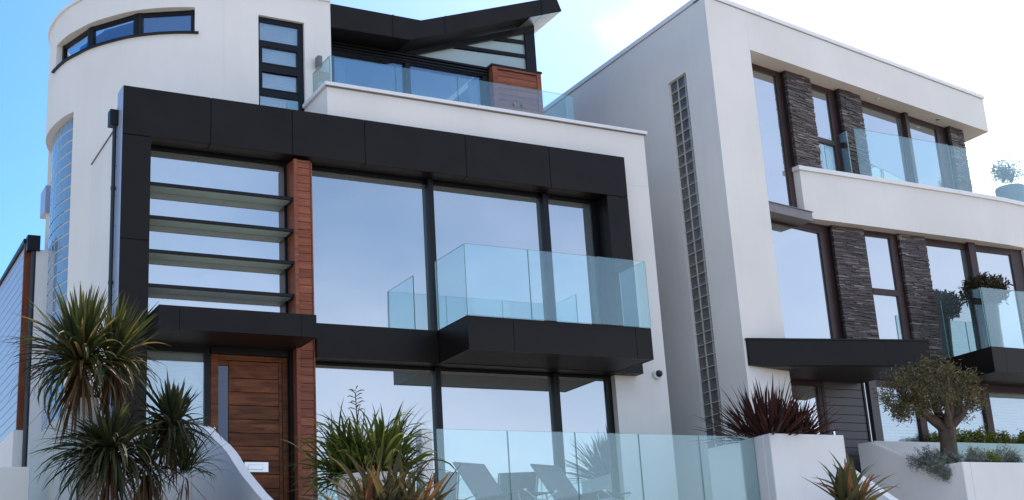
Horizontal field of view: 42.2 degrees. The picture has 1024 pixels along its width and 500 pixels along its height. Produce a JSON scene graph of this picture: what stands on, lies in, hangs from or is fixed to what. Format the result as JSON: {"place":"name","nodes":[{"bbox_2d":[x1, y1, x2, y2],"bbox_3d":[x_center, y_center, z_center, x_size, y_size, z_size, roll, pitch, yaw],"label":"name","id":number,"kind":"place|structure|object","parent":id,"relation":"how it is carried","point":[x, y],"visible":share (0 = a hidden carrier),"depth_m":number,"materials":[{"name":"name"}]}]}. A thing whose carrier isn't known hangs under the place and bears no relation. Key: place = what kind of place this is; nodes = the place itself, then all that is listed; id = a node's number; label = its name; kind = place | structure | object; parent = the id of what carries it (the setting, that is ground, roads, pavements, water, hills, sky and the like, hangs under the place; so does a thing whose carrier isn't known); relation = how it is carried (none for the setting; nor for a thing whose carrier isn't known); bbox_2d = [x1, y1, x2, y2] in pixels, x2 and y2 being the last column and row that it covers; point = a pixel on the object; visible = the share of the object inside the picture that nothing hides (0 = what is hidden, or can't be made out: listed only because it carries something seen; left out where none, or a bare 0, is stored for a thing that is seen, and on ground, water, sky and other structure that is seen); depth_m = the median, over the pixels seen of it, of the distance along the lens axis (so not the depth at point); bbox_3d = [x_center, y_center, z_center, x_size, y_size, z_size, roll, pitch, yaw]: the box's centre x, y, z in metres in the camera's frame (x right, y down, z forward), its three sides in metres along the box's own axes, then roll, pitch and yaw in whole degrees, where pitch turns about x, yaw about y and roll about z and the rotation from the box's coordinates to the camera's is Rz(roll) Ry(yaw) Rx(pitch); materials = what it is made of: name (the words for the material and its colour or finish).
{"place":"outdoors","nodes":[
{"label":"outdoors","id":0,"kind":"place"},
{"bbox_2d":[0,467,29,499],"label":"boundary wall","id":1,"kind":"structure","parent":0,"point":[14,483],"depth_m":15.56,"materials":[{"name":"white paint"}]},
{"bbox_2d":[1,280,162,453],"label":"cordyline palm","id":2,"kind":"object","parent":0,"point":[75,329],"visible":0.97,"depth_m":14.67,"materials":[{"name":"green plant"}]},
{"bbox_2d":[65,289,168,424],"bbox_3d":[-4.543,1.332,15.082,1.252,1.746,1.350,6,-19,-29],"label":"cordyline palm","id":3,"kind":"object","parent":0,"point":[134,329],"visible":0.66,"depth_m":15.04,"materials":[{"name":"green plant"}]},
{"bbox_2d":[124,372,221,487],"bbox_3d":[-3.889,2.024,15.122,1.215,1.390,1.234,6,-19,-29],"label":"cordyline palm","id":4,"kind":"object","parent":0,"point":[172,404],"visible":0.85,"depth_m":15.03,"materials":[{"name":"green plant"}]},
{"bbox_2d":[415,429,433,499],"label":"stub wall","id":5,"kind":"structure","parent":0,"point":[428,445],"depth_m":17.75,"materials":[{"name":"white paint"}]},
{"bbox_2d":[0,0,1023,278],"label":"sky","id":6,"kind":"structure","parent":0,"point":[977,46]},
{"bbox_2d":[543,0,1023,499],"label":"house","id":7,"kind":"structure","parent":0,"point":[830,226],"depth_m":25.60,"materials":[{"name":"white painted render"},{"name":"glass"},{"name":"slate"}]},
{"bbox_2d":[670,73,724,490],"bbox_3d":[3.441,0.636,24.122,0.070,8.165,0.565,6,-19,-29],"label":"glass block window","id":8,"kind":"structure","parent":7,"relation":"in","point":[694,233],"depth_m":24.27,"materials":[{"name":"grey"}]},
{"bbox_2d":[752,63,796,206],"bbox_3d":[4.857,-2.158,25.496,1.345,3.010,0.086,10,-21,-38],"label":"upper window","id":9,"kind":"structure","parent":7,"relation":"in","point":[780,185],"depth_m":25.68,"materials":[{"name":"glass"}]},
{"bbox_2d":[771,220,842,338],"bbox_3d":[5.372,0.731,24.946,2.247,2.510,0.086,10,-21,-38],"label":"lower window","id":10,"kind":"structure","parent":7,"relation":"in","point":[806,280],"depth_m":25.15,"materials":[{"name":"glass"}]},
{"bbox_2d":[810,83,844,171],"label":"upper window","id":11,"kind":"structure","parent":7,"relation":"in","point":[825,111],"depth_m":26.90,"materials":[{"name":"glass"}]},
{"bbox_2d":[823,381,874,472],"bbox_3d":[6.311,3.567,24.646,1.080,2.700,0.100,6,-19,-29],"label":"door","id":12,"kind":"structure","parent":7,"relation":"in","point":[855,424],"depth_m":24.78,"materials":[{"name":"black"}]},
{"bbox_2d":[864,231,910,338],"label":"lower window","id":13,"kind":"structure","parent":7,"relation":"in","point":[890,310],"depth_m":26.32,"materials":[{"name":"clear glass"}]},
{"bbox_2d":[861,100,953,188],"bbox_3d":[8.530,-1.704,28.439,3.256,2.642,0.172,10,-21,-38],"label":"upper window","id":14,"kind":"structure","parent":7,"relation":"in","point":[928,163],"depth_m":28.56,"materials":[{"name":"glass"}]},
{"bbox_2d":[876,380,1023,453],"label":"window","id":15,"kind":"structure","parent":7,"relation":"in","point":[1005,409],"depth_m":26.50,"materials":[{"name":"clear glass"}]},
{"bbox_2d":[925,239,1023,357],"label":"lower window","id":16,"kind":"structure","parent":7,"relation":"in","point":[950,263],"depth_m":27.43,"materials":[{"name":"glass"}]},
{"bbox_2d":[978,303,1002,346],"bbox_3d":[9.586,1.597,26.506,0.400,1.020,0.400,6,-19,-29],"label":"plant pot","id":17,"kind":"object","parent":7,"relation":"on","point":[992,316],"visible":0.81,"depth_m":26.40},
{"bbox_2d":[957,271,1014,311],"bbox_3d":[9.518,0.835,26.712,1.086,0.831,1.137,-16,-21,36],"label":"topiary bay","id":18,"kind":"object","parent":17,"relation":"in","point":[971,289],"visible":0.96,"depth_m":26.49,"materials":[{"name":"green plant"}]},
{"bbox_2d":[995,183,1023,201],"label":"plant pot","id":19,"kind":"object","parent":7,"relation":"on","point":[1014,191],"visible":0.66,"depth_m":29.25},
{"bbox_2d":[989,156,1023,184],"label":"potted shrub","id":20,"kind":"object","parent":19,"relation":"on","point":[1005,175],"visible":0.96,"depth_m":29.58,"materials":[{"name":"green plant"}]},
{"bbox_2d":[804,451,898,499],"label":"flax plant","id":21,"kind":"object","parent":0,"point":[846,485],"visible":1,"depth_m":17.64,"materials":[{"name":"green plant"}]},
{"label":"ground","id":22,"kind":"structure","parent":0,"visible":0},
{"bbox_2d":[29,397,98,499],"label":"garden wall","id":23,"kind":"structure","parent":22,"relation":"on","point":[49,491],"depth_m":15.63,"materials":[{"name":"white paint"}]},
{"bbox_2d":[97,435,190,499],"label":"bed wall","id":24,"kind":"structure","parent":22,"relation":"on","point":[171,495],"depth_m":17.53,"materials":[{"name":"white paint"}]},
{"bbox_2d":[191,426,272,499],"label":"swooping wall","id":25,"kind":"structure","parent":22,"relation":"on","point":[240,483],"depth_m":16.55,"materials":[{"name":"white paint"}]},
{"bbox_2d":[0,0,677,499],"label":"house","id":26,"kind":"structure","parent":22,"relation":"on","point":[444,220],"depth_m":21.22,"materials":[{"name":"white paint"}]},
{"bbox_2d":[41,118,72,431],"bbox_3d":[-7.380,1.480,21.401,0.184,7.300,1.803,6,-19,-30],"label":"glass block window","id":27,"kind":"structure","parent":26,"relation":"in","point":[59,221],"depth_m":21.62,"materials":[{"name":"blue glass"}]},
{"bbox_2d":[62,10,194,59],"bbox_3d":[-6.408,-3.468,22.021,0.658,0.600,2.685,32,-38,-63],"label":"ribbon window","id":28,"kind":"structure","parent":26,"relation":"in","point":[172,20],"depth_m":21.90,"materials":[{"name":"grey"}]},
{"bbox_2d":[146,344,210,430],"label":"entrance window","id":29,"kind":"structure","parent":26,"relation":"in","point":[191,363],"depth_m":18.79,"materials":[{"name":"clear glass"}]},
{"bbox_2d":[148,146,287,312],"bbox_3d":[-4.365,-0.161,19.679,2.202,2.648,0.086,6,-19,-29],"label":"louvred window","id":30,"kind":"structure","parent":26,"relation":"in","point":[171,166],"depth_m":19.72,"materials":[{"name":"glass"}]},
{"bbox_2d":[210,354,288,499],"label":"door","id":31,"kind":"structure","parent":26,"relation":"in","point":[249,394],"depth_m":19.09,"materials":[{"name":"brown wood"}]},
{"bbox_2d":[258,16,303,110],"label":"stair window","id":32,"kind":"structure","parent":26,"relation":"in","point":[281,75],"depth_m":22.05,"materials":[{"name":"clear glass"}]},
{"bbox_2d":[315,55,321,69],"bbox_3d":[-3.236,-3.135,22.204,0.085,0.207,0.150,6,-19,-29],"label":"wall light","id":33,"kind":"object","parent":26,"relation":"attached to","point":[318,60],"visible":0.94,"depth_m":22.15,"materials":[{"name":"grey plastic"}]},
{"bbox_2d":[312,166,604,330],"bbox_3d":[-0.806,0.162,21.579,5.363,2.611,0.172,6,-19,-29],"label":"picture window","id":34,"kind":"structure","parent":26,"relation":"in","point":[378,240],"depth_m":21.49,"materials":[{"name":"clear glass"}]},
{"bbox_2d":[315,362,620,499],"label":"terrace window","id":35,"kind":"structure","parent":26,"relation":"in","point":[484,403],"depth_m":20.99,"materials":[{"name":"glass"}]},
{"bbox_2d":[652,370,662,379],"bbox_3d":[2.488,2.112,22.587,0.170,0.170,0.115,6,-19,-29],"label":"security camera","id":36,"kind":"object","parent":26,"relation":"attached to","point":[657,374],"visible":1,"depth_m":22.56,"materials":[{"name":"white plastic"}]},
{"bbox_2d":[332,471,407,499],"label":"bowl planter","id":37,"kind":"object","parent":22,"relation":"on","point":[357,475],"visible":0.27,"depth_m":16.02,"materials":[{"name":"concrete"}]},
{"bbox_2d":[278,385,457,499],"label":"flax plant","id":38,"kind":"object","parent":37,"relation":"in","point":[355,445],"visible":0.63,"depth_m":16.21,"materials":[{"name":"green plant"}]},
{"bbox_2d":[708,433,846,499],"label":"planter","id":39,"kind":"object","parent":22,"relation":"on","point":[787,464],"visible":0.99,"depth_m":20.40,"materials":[{"name":"white paint"}]},
{"bbox_2d":[688,373,842,444],"bbox_3d":[4.020,2.537,20.934,2.385,1.031,2.598,6,-19,-29],"label":"flax plant","id":40,"kind":"object","parent":39,"relation":"in","point":[773,415],"visible":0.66,"depth_m":20.53,"materials":[{"name":"red plant"}]},
{"bbox_2d":[840,464,897,499],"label":"stair wall","id":41,"kind":"structure","parent":22,"relation":"on","point":[886,496],"depth_m":19.98,"materials":[{"name":"white paint"}]},
{"bbox_2d":[858,441,1023,499],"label":"planter","id":42,"kind":"object","parent":22,"relation":"on","point":[986,481],"visible":0.82,"depth_m":22.56,"materials":[{"name":"white painted render"}]},
{"bbox_2d":[872,350,988,463],"bbox_3d":[7.235,2.755,22.690,2.498,2.137,1.574,6,-19,-29],"label":"olive tree","id":43,"kind":"object","parent":42,"relation":"in","point":[946,423],"visible":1,"depth_m":22.55,"materials":[{"name":"green plant"}]},
{"bbox_2d":[924,430,939,441],"bbox_3d":[7.977,3.609,25.197,0.440,0.404,0.372,6,-19,-29],"label":"shrub","id":44,"kind":"object","parent":42,"relation":"on","point":[930,438],"visible":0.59,"depth_m":25.11,"materials":[{"name":"green plant"}]},
{"bbox_2d":[905,443,963,482],"bbox_3d":[7.212,3.655,22.624,0.895,0.743,1.052,6,-19,-29],"label":"silver shrub","id":45,"kind":"object","parent":42,"relation":"on","point":[933,462],"visible":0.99,"depth_m":22.45,"materials":[{"name":"green plant"}]},
{"bbox_2d":[933,423,1017,447],"bbox_3d":[8.913,3.623,25.664,2.192,0.571,0.505,6,-19,-29],"label":"hedge","id":46,"kind":"object","parent":42,"relation":"on","point":[978,436],"visible":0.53,"depth_m":25.69,"materials":[{"name":"green plant"}]},
{"bbox_2d":[958,446,992,461],"bbox_3d":[7.862,3.558,22.609,0.664,0.470,0.591,-5,-17,5],"label":"silver shrub","id":47,"kind":"object","parent":42,"relation":"in","point":[972,456],"visible":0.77,"depth_m":22.55,"materials":[{"name":"green plant"}]},
{"bbox_2d":[956,442,1023,462],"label":"frosted screen","id":48,"kind":"object","parent":42,"relation":"on","point":[962,446],"visible":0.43,"depth_m":25.30,"materials":[{"name":"glass"}]},
{"bbox_2d":[978,448,1003,461],"bbox_3d":[8.178,3.599,22.763,0.619,0.427,0.555,6,-19,-29],"label":"shrub","id":49,"kind":"object","parent":42,"relation":"in","point":[990,456],"visible":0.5,"depth_m":22.63,"materials":[{"name":"green plant"}]},
{"bbox_2d":[988,440,1023,462],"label":"silver shrub","id":50,"kind":"object","parent":42,"relation":"in","point":[1014,457],"visible":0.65,"depth_m":22.93,"materials":[{"name":"green plant"}]},
{"bbox_2d":[1013,429,1023,443],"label":"hedge","id":51,"kind":"object","parent":42,"relation":"on","point":[1021,438],"visible":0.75,"depth_m":26.20,"materials":[{"name":"green plant"}]},
{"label":"soil","id":52,"kind":"structure","parent":22,"relation":"on","visible":0},
{"bbox_2d":[27,395,173,499],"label":"cordyline palm","id":53,"kind":"object","parent":52,"relation":"on","point":[109,440],"visible":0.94,"depth_m":14.31,"materials":[{"name":"green plant"}]},
{"bbox_2d":[99,414,199,499],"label":"cordyline palm","id":54,"kind":"object","parent":52,"relation":"on","point":[146,489],"visible":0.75,"depth_m":14.60,"materials":[{"name":"green plant"}]},
{"bbox_2d":[150,419,233,499],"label":"cordyline palm","id":55,"kind":"object","parent":52,"relation":"on","point":[183,455],"visible":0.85,"depth_m":14.91,"materials":[{"name":"green plant"}]},
{"bbox_2d":[300,438,474,499],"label":"flax plant","id":56,"kind":"object","parent":52,"relation":"on","point":[373,487],"visible":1,"depth_m":14.41,"materials":[{"name":"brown plant"}]},
{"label":"terrace","id":57,"kind":"structure","parent":22,"relation":"on","visible":0},
{"bbox_2d":[453,462,556,499],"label":"sun lounger","id":58,"kind":"object","parent":57,"relation":"on","point":[480,481],"visible":0.98,"depth_m":19.67,"materials":[{"name":"grey"}]},
{"bbox_2d":[530,464,632,499],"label":"sun lounger","id":59,"kind":"object","parent":57,"relation":"on","point":[552,477],"visible":0.98,"depth_m":20.43,"materials":[{"name":"white plastic"}]},
{"bbox_2d":[436,429,760,499],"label":"glass balustrade","id":60,"kind":"object","parent":57,"relation":"on","point":[617,433],"visible":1,"depth_m":19.19,"materials":[{"name":"teal"}]}
]}

